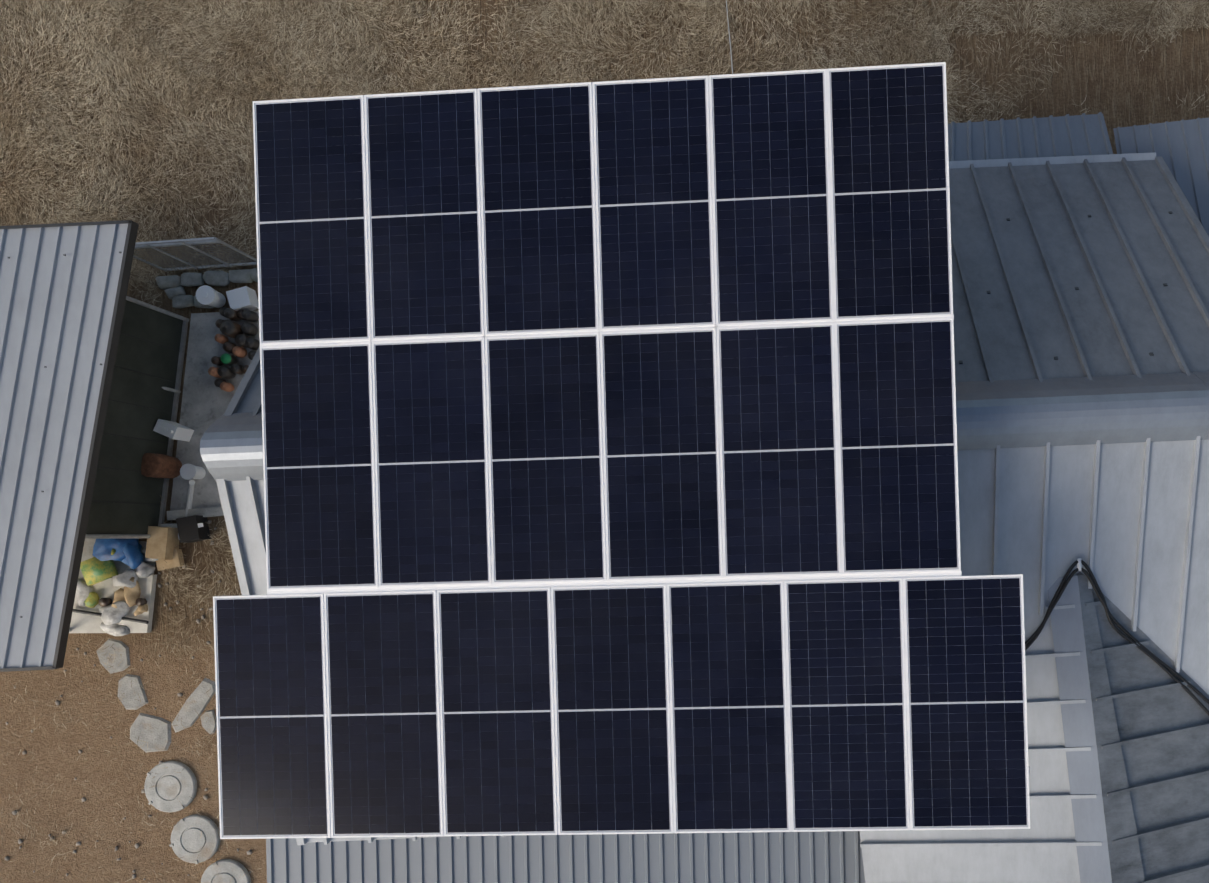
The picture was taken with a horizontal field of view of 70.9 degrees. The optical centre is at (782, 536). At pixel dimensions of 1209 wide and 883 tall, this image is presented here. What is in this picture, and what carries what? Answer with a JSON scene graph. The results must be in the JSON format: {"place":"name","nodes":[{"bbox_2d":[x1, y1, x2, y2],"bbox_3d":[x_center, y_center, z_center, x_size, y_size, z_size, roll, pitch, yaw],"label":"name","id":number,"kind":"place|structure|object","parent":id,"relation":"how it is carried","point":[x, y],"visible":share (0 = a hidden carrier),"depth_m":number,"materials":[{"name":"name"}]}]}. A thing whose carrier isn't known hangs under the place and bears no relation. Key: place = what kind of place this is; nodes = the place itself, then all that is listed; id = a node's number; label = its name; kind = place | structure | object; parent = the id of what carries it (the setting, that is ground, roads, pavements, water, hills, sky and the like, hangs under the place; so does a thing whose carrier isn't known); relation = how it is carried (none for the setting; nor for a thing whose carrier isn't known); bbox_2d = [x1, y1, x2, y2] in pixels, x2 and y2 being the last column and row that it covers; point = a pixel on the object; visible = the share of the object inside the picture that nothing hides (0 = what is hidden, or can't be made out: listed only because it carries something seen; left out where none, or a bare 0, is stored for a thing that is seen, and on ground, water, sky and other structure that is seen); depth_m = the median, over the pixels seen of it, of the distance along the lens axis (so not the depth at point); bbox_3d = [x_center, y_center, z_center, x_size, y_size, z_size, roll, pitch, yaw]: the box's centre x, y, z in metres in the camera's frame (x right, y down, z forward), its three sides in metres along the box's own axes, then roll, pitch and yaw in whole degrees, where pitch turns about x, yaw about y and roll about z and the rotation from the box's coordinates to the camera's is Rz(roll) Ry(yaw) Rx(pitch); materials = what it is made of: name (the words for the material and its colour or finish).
{"place":"outdoors","nodes":[
{"label":"outdoors","id":0,"kind":"place"},
{"bbox_2d":[0,0,1208,882],"bbox_3d":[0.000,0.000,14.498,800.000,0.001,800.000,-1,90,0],"label":"ground","id":1,"kind":"structure","parent":0,"point":[1098,72],"depth_m":14.50,"materials":[{"name":"brown soil"}]},
{"bbox_2d":[0,220,182,671],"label":"shed walls","id":2,"kind":"structure","parent":1,"relation":"on","point":[121,494],"depth_m":13.43,"materials":[{"name":"black metal"}]},
{"bbox_2d":[0,224,127,668],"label":"shed roof","id":3,"kind":"structure","parent":2,"relation":"on","point":[56,309],"depth_m":11.80,"materials":[{"name":"grey metal"}]},
{"bbox_2d":[69,575,156,632],"bbox_3d":[-11.810,1.190,14.448,1.634,0.100,1.013,-1,90,0],"label":"board","id":4,"kind":"object","parent":1,"relation":"on","point":[85,623],"visible":0.48,"depth_m":14.40,"materials":[{"name":"white wood"}]},
{"bbox_2d":[80,549,118,607],"bbox_3d":[-11.877,0.725,14.331,0.671,0.135,1.024,-1,90,0],"label":"yellow bag","id":5,"kind":"object","parent":4,"relation":"on","point":[94,570],"visible":0.96,"depth_m":14.30,"materials":[{"name":"yellow plastic"}]},
{"bbox_2d":[72,609,148,623],"bbox_3d":[-11.722,1.383,14.338,1.358,0.060,0.060,9,90,0],"label":"dark pipe","id":6,"kind":"object","parent":4,"relation":"on","point":[100,614],"visible":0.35,"depth_m":14.31,"materials":[{"name":"grey"}]},
{"bbox_2d":[75,547,157,635],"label":"white bags","id":7,"kind":"object","parent":4,"relation":"on","point":[111,616],"visible":0.75,"depth_m":14.32,"materials":[{"name":"white plastic"}]},
{"bbox_2d":[98,598,146,606],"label":"pots","id":8,"kind":"object","parent":4,"relation":"on","point":[103,602],"visible":0.94,"depth_m":14.30,"materials":[{"name":"brown ceramic"}]},
{"bbox_2d":[111,577,147,615],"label":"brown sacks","id":9,"kind":"object","parent":4,"relation":"on","point":[129,596],"visible":0.75,"depth_m":14.31,"materials":[{"name":"fabric"}]},
{"bbox_2d":[5,520,251,879],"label":"pebbles","id":10,"kind":"object","parent":1,"relation":"on","point":[83,799],"visible":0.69,"depth_m":14.47,"materials":[{"name":"stone"}]},
{"bbox_2d":[69,296,188,631],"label":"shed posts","id":11,"kind":"object","parent":1,"relation":"on","point":[176,391],"visible":0.42,"depth_m":14.44,"materials":[{"name":"grey metal"}]},
{"bbox_2d":[78,506,223,579],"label":"bag","id":12,"kind":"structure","parent":1,"relation":"on","point":[120,566],"depth_m":14.47,"materials":[{"name":"plastic"}]},
{"bbox_2d":[93,538,142,568],"bbox_3d":[-11.491,0.213,14.328,0.818,0.279,0.565,16,90,0],"label":"blue tarp","id":13,"kind":"object","parent":12,"relation":"on","point":[128,553],"visible":0.83,"depth_m":14.26,"materials":[{"name":"blue plastic"}]},
{"bbox_2d":[96,639,216,752],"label":"stepping stones","id":14,"kind":"object","parent":1,"relation":"on","point":[154,732],"visible":0.96,"depth_m":14.46,"materials":[{"name":"grey stone"}]},
{"bbox_2d":[145,526,184,570],"bbox_3d":[-10.753,0.202,14.348,0.468,0.300,0.777,-1,90,0],"label":"cardboard","id":15,"kind":"object","parent":1,"relation":"on","point":[162,543],"visible":0.82,"depth_m":14.21,"materials":[{"name":"brown cardboard"}]},
{"bbox_2d":[161,480,194,527],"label":"pipes","id":16,"kind":"object","parent":1,"relation":"on","point":[190,495],"visible":0.62,"depth_m":14.40,"materials":[{"name":"grey plastic"}]},
{"bbox_2d":[176,515,210,542],"bbox_3d":[-10.266,-0.134,14.358,0.340,0.280,0.420,-10,90,0],"label":"pump box","id":17,"kind":"object","parent":1,"relation":"on","point":[189,531],"visible":0.93,"depth_m":14.22,"materials":[{"name":"black plastic"}]},
{"bbox_2d":[133,237,256,270],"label":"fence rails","id":18,"kind":"object","parent":1,"relation":"on","point":[178,242],"visible":0.62,"depth_m":13.41,"materials":[{"name":"grey metal"}]},
{"bbox_2d":[134,243,255,268],"bbox_3d":[-9.977,-4.732,13.903,1.707,1.070,0.088,-1,90,0],"label":"fence","id":19,"kind":"object","parent":18,"relation":"attached to","point":[219,245],"visible":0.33,"depth_m":13.90,"materials":[{"name":"grey metal"}]},
{"bbox_2d":[144,761,250,882],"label":"stepping stones","id":20,"kind":"object","parent":1,"relation":"on","point":[188,844],"visible":1,"depth_m":14.43,"materials":[{"name":"concrete"}]},
{"bbox_2d":[153,285,258,539],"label":"plastic containers","id":21,"kind":"object","parent":1,"relation":"on","point":[244,298],"visible":0.83,"depth_m":14.20,"materials":[{"name":"white plastic"}]},
{"bbox_2d":[155,268,257,308],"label":"sandbags","id":22,"kind":"object","parent":1,"relation":"on","point":[172,287],"visible":0.81,"depth_m":14.38,"materials":[{"name":"grey fabric"}]},
{"bbox_2d":[170,310,259,510],"bbox_3d":[-9.457,-2.210,14.473,2.664,0.050,3.552,-1,90,0],"label":"concrete pad","id":23,"kind":"object","parent":1,"relation":"on","point":[206,401],"visible":0.28,"depth_m":14.45,"materials":[{"name":"grey concrete"}]},
{"bbox_2d":[141,453,181,477],"bbox_3d":[-10.713,-1.213,14.173,0.420,0.550,0.414,-1,90,0],"label":"drum","id":24,"kind":"object","parent":23,"relation":"on","point":[153,465],"visible":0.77,"depth_m":13.98,"materials":[{"name":"brown metal"}]},
{"bbox_2d":[208,307,259,391],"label":"jars","id":25,"kind":"object","parent":23,"relation":"on","point":[231,329],"visible":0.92,"depth_m":14.23,"materials":[{"name":"ceramic"}]},
{"bbox_2d":[0,0,1208,882],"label":"dry grass","id":26,"kind":"structure","parent":1,"relation":"on","point":[123,15],"depth_m":14.42,"materials":[{"name":"brown plant"}]},
{"bbox_2d":[216,156,1208,882],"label":"house roof","id":27,"kind":"structure","parent":1,"relation":"on","point":[1128,524],"depth_m":9.78,"materials":[{"name":"grey metal"}]},
{"bbox_2d":[266,831,864,882],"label":"porch roof","id":28,"kind":"structure","parent":27,"relation":"attached to","point":[796,857],"depth_m":11.28,"materials":[{"name":"grey metal"}]},
{"bbox_2d":[200,152,1208,882],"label":"roof trim","id":29,"kind":"structure","parent":27,"relation":"on","point":[1080,410],"depth_m":9.20,"materials":[{"name":"grey metal"}]},
{"bbox_2d":[948,112,1112,160],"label":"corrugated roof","id":30,"kind":"structure","parent":27,"relation":"attached to","point":[1052,136],"depth_m":12.44,"materials":[{"name":"grey metal"}]},
{"bbox_2d":[959,211,1172,363],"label":"roof screws","id":31,"kind":"object","parent":27,"relation":"on","point":[1077,288],"visible":0.29,"depth_m":10.33,"materials":[{"name":"grey metal"}]},
{"bbox_2d":[1025,558,1208,714],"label":"roof cables","id":32,"kind":"object","parent":27,"relation":"on","point":[1079,563],"visible":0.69,"depth_m":9.65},
{"bbox_2d":[1113,118,1208,235],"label":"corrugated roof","id":33,"kind":"structure","parent":27,"relation":"attached to","point":[1181,147],"depth_m":12.57,"materials":[{"name":"grey metal"}]},
{"bbox_3d":[-1.682,-0.799,11.271,8.056,6.453,7.244,-1,90,0],"label":"array frame","id":34,"kind":"object","parent":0,"visible":0},
{"bbox_2d":[213,62,1029,838],"bbox_3d":[-1.755,-0.780,8.211,8.151,0.423,7.534,-1,90,0],"label":"solar array","id":35,"kind":"object","parent":34,"relation":"on","point":[609,458],"visible":1,"depth_m":8.19,"materials":[{"name":"black"}]},
{"bbox_2d":[726,0,732,73],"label":"cable","id":36,"kind":"object","parent":35,"relation":"attached to","point":[729,38],"visible":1,"depth_m":9.76,"materials":[{"name":"white"}]}
]}

